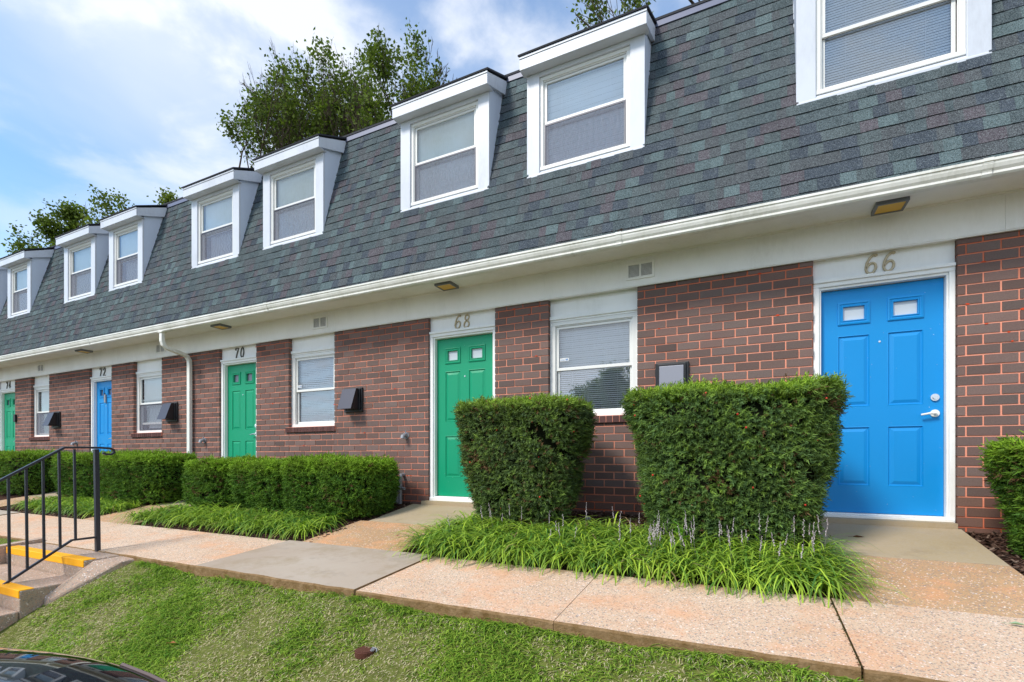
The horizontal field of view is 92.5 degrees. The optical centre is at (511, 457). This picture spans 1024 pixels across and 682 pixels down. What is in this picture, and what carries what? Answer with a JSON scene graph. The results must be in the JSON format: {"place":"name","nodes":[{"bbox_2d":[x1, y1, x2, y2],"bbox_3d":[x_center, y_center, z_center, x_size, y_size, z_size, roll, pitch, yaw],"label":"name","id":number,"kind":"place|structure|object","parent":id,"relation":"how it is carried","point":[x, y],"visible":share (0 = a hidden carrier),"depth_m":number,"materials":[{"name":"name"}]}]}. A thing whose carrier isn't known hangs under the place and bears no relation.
{"place":"outdoors","nodes":[
{"label":"outdoors","id":0,"kind":"place"},
{"bbox_2d":[0,538,19,543],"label":"lawn","id":1,"kind":"structure","parent":0,"point":[4,541],"depth_m":5.70,"materials":[{"name":"plant"}]},
{"bbox_2d":[0,491,61,507],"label":"entrance path","id":2,"kind":"structure","parent":0,"point":[3,502],"depth_m":9.11,"materials":[{"name":"concrete"}]},
{"bbox_2d":[0,647,167,681],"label":"parked car","id":3,"kind":"object","parent":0,"point":[21,665],"visible":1,"depth_m":1.07,"materials":[{"name":"black paint"}]},
{"bbox_2d":[85,499,202,524],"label":"entrance path","id":4,"kind":"structure","parent":0,"point":[107,518],"depth_m":6.95,"materials":[{"name":"concrete"}]},
{"bbox_2d":[0,0,701,257],"label":"sky","id":5,"kind":"structure","parent":0,"point":[126,96],"materials":[{"name":"blue"}]},
{"bbox_2d":[303,500,476,551],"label":"entrance path","id":6,"kind":"structure","parent":0,"point":[370,534],"depth_m":5.43,"materials":[{"name":"concrete"}]},
{"bbox_2d":[0,560,863,681],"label":"lawn","id":7,"kind":"structure","parent":0,"point":[248,650],"depth_m":3.09,"materials":[{"name":"plant"}]},
{"bbox_2d":[355,646,376,658],"bbox_3d":[-0.873,1.163,2.944,0.139,0.052,0.124,0,0,-8],"label":"valve cap","id":8,"kind":"object","parent":7,"relation":"on","point":[362,652],"visible":0.95,"depth_m":2.90,"materials":[{"name":"brown metal"}]},
{"bbox_2d":[0,0,1023,532],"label":"row house building","id":9,"kind":"structure","parent":0,"point":[604,214],"depth_m":5.39,"materials":[{"name":"brick"}]},
{"bbox_2d":[0,380,14,450],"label":"door","id":10,"kind":"structure","parent":9,"relation":"in","point":[7,388],"depth_m":12.08,"materials":[{"name":"green paint"}]},
{"bbox_2d":[33,375,49,436],"bbox_3d":[-10.724,-1.210,11.253,0.850,1.480,0.103,0,0,26],"label":"window","id":11,"kind":"structure","parent":9,"relation":"in","point":[41,399],"depth_m":11.38,"materials":[{"name":"white glass"}]},
{"bbox_2d":[90,366,111,452],"bbox_3d":[-8.423,-0.695,10.136,0.853,2.510,0.138,0,0,26],"label":"door","id":12,"kind":"structure","parent":9,"relation":"in","point":[101,399],"depth_m":10.22,"materials":[{"name":"blue paint"}]},
{"bbox_2d":[136,359,161,432],"bbox_3d":[-6.900,-1.210,9.443,0.927,1.480,0.158,0,0,26],"label":"window","id":13,"kind":"structure","parent":9,"relation":"in","point":[150,371],"depth_m":9.51,"materials":[{"name":"white glass"}]},
{"bbox_2d":[220,344,256,458],"bbox_3d":[-4.568,-0.695,8.281,0.932,2.510,0.138,0,0,26],"label":"door","id":14,"kind":"structure","parent":9,"relation":"in","point":[238,364],"depth_m":8.33,"materials":[{"name":"green paint"}]},
{"bbox_2d":[291,333,334,426],"bbox_3d":[-3.024,-1.210,7.555,0.962,1.480,0.116,0,0,26],"label":"window","id":15,"kind":"structure","parent":9,"relation":"in","point":[320,348],"depth_m":7.61,"materials":[{"name":"white glass"}]},
{"bbox_2d":[429,309,495,501],"bbox_3d":[-0.627,-0.675,6.389,0.999,2.550,0.150,0,0,26],"label":"door","id":16,"kind":"structure","parent":9,"relation":"in","point":[462,346],"depth_m":6.47,"materials":[{"name":"green paint"}]},
{"bbox_2d":[550,288,637,415],"bbox_3d":[0.938,-1.210,5.649,1.035,1.480,0.119,0,0,26],"label":"window","id":17,"kind":"structure","parent":9,"relation":"in","point":[602,310],"depth_m":5.66,"materials":[{"name":"white glass"}]},
{"bbox_2d":[812,241,955,522],"bbox_3d":[3.353,-0.675,4.474,1.046,2.550,0.150,0,0,26],"label":"door","id":18,"kind":"structure","parent":9,"relation":"in","point":[885,319],"depth_m":4.44,"materials":[{"name":"blue paint"}]},
{"bbox_2d":[0,510,1023,681],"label":"footpath","id":19,"kind":"structure","parent":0,"point":[894,643],"depth_m":2.99,"materials":[{"name":"beige concrete"}]},
{"bbox_2d":[830,598,864,667],"bbox_3d":[1.752,0.903,2.591,0.043,0.085,0.923,0,0,26],"label":"crack moss","id":20,"kind":"object","parent":19,"relation":"on","point":[851,645],"visible":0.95,"depth_m":2.48,"materials":[{"name":"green plant"}]},
{"bbox_2d":[1002,621,1023,624],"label":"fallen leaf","id":21,"kind":"object","parent":19,"relation":"on","point":[1017,623],"visible":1,"depth_m":2.54,"materials":[{"name":"green plant"}]},
{"bbox_2d":[0,492,1023,599],"bbox_3d":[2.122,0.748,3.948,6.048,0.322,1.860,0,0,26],"label":"bark mulch","id":22,"kind":"object","parent":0,"point":[992,547],"visible":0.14,"depth_m":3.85,"materials":[{"name":"brown wood"}]},
{"bbox_2d":[0,447,70,495],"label":"yew hedge","id":23,"kind":"object","parent":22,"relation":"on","point":[12,461],"visible":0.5,"depth_m":9.46,"materials":[{"name":"green plant"}]},
{"bbox_2d":[47,448,139,498],"bbox_3d":[-7.500,0.411,8.870,1.732,1.147,1.190,0,0,26],"label":"yew hedge","id":24,"kind":"object","parent":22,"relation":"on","point":[84,475],"visible":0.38,"depth_m":8.38,"materials":[{"name":"green plant"}]},
{"bbox_2d":[93,448,198,503],"bbox_3d":[-6.047,0.409,8.140,1.910,1.153,1.203,0,0,26],"label":"yew hedge","id":25,"kind":"object","parent":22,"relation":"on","point":[150,476],"visible":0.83,"depth_m":7.66,"materials":[{"name":"green plant"}]},
{"bbox_2d":[1,501,413,540],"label":"bark mulch","id":26,"kind":"object","parent":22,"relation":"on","point":[225,531],"visible":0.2,"depth_m":5.97,"materials":[{"name":"brown wood"}]},
{"bbox_2d":[5,495,153,518],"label":"border grass","id":27,"kind":"structure","parent":26,"relation":"on","point":[86,506],"depth_m":7.60,"materials":[{"name":"green plant"}]},
{"bbox_2d":[180,453,271,507],"bbox_3d":[-4.244,0.449,7.303,1.285,1.066,1.109,0,0,26],"label":"yew hedge","id":28,"kind":"object","parent":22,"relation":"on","point":[203,480],"visible":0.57,"depth_m":6.84,"materials":[{"name":"green plant"}]},
{"bbox_2d":[110,500,356,540],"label":"border grass","id":29,"kind":"structure","parent":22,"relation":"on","point":[252,520],"depth_m":5.89,"materials":[{"name":"green plant"}]},
{"bbox_2d":[224,455,297,512],"bbox_3d":[-3.268,0.467,6.850,1.391,1.033,1.072,0,0,26],"label":"yew hedge","id":30,"kind":"object","parent":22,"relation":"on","point":[258,485],"visible":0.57,"depth_m":6.42,"materials":[{"name":"green plant"}]},
{"bbox_2d":[279,450,401,519],"bbox_3d":[-2.201,0.447,6.294,1.561,1.074,1.114,0,0,26],"label":"yew hedge","id":31,"kind":"object","parent":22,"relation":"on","point":[350,486],"visible":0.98,"depth_m":5.89,"materials":[{"name":"green plant"}]},
{"bbox_2d":[450,391,598,526],"bbox_3d":[0.135,0.150,5.072,1.568,1.629,1.084,0,0,26],"label":"yew hedge","id":32,"kind":"object","parent":22,"relation":"on","point":[524,454],"visible":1,"depth_m":4.72,"materials":[{"name":"green plant"}]},
{"bbox_2d":[383,502,915,614],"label":"border grass","id":33,"kind":"structure","parent":22,"relation":"on","point":[764,566],"depth_m":3.69,"materials":[{"name":"green plant"}]},
{"bbox_2d":[671,521,690,548],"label":"weed","id":34,"kind":"object","parent":33,"relation":"on","point":[680,530],"visible":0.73,"depth_m":3.85,"materials":[{"name":"green plant"}]},
{"bbox_2d":[619,370,854,547],"bbox_3d":[1.831,0.142,4.204,1.798,1.647,1.194,0,0,26],"label":"yew hedge","id":35,"kind":"object","parent":22,"relation":"on","point":[709,456],"visible":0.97,"depth_m":3.77,"materials":[{"name":"green plant"}]},
{"bbox_2d":[976,430,1023,558],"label":"yew hedge","id":36,"kind":"object","parent":22,"relation":"on","point":[1005,455],"visible":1,"depth_m":3.51,"materials":[{"name":"green plant"}]},
{"bbox_2d":[818,516,1023,617],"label":"entrance path","id":37,"kind":"structure","parent":0,"point":[949,566],"depth_m":3.37,"materials":[{"name":"concrete"}]},
{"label":"ground","id":38,"kind":"structure","parent":0,"visible":0},
{"bbox_2d":[0,196,95,254],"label":"leafy tree","id":39,"kind":"object","parent":38,"relation":"on","point":[45,224],"visible":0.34,"depth_m":27.30,"materials":[{"name":"green plant"}]},
{"bbox_2d":[0,538,133,630],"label":"concrete steps","id":40,"kind":"structure","parent":38,"relation":"on","point":[62,572],"depth_m":4.51,"materials":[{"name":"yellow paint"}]},
{"bbox_2d":[0,447,115,583],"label":"hand rail","id":41,"kind":"object","parent":40,"relation":"on","point":[96,537],"visible":1,"depth_m":4.65,"materials":[{"name":"black metal"}]},
{"bbox_2d":[63,184,134,228],"bbox_3d":[-21.578,-6.748,26.056,2.999,15.537,4.075,0,0,26],"label":"leafy tree","id":42,"kind":"object","parent":38,"relation":"on","point":[102,205],"visible":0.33,"depth_m":25.65,"materials":[{"name":"green plant"}]},
{"bbox_2d":[146,187,181,204],"bbox_3d":[-17.248,-6.247,24.401,1.523,14.529,4.341,0,0,-33],"label":"leafy tree","id":43,"kind":"object","parent":38,"relation":"on","point":[165,198],"visible":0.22,"depth_m":24.24,"materials":[{"name":"green plant"}]},
{"bbox_2d":[216,27,390,167],"bbox_3d":[-7.705,-7.840,19.522,7.760,17.752,6.647,0,0,-1],"label":"leafy tree","id":44,"kind":"object","parent":38,"relation":"on","point":[284,118],"visible":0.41,"depth_m":17.68,"materials":[{"name":"green plant"}]},
{"bbox_2d":[337,17,456,131],"bbox_3d":[-3.384,-6.564,16.141,4.304,15.164,4.723,0,0,-1],"label":"leafy tree","id":45,"kind":"object","parent":38,"relation":"on","point":[378,61],"visible":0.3,"depth_m":14.84,"materials":[{"name":"green plant"}]},
{"bbox_2d":[566,0,699,30],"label":"leafy tree","id":46,"kind":"object","parent":38,"relation":"on","point":[592,7],"visible":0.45,"depth_m":11.41,"materials":[{"name":"green plant"}]}
]}

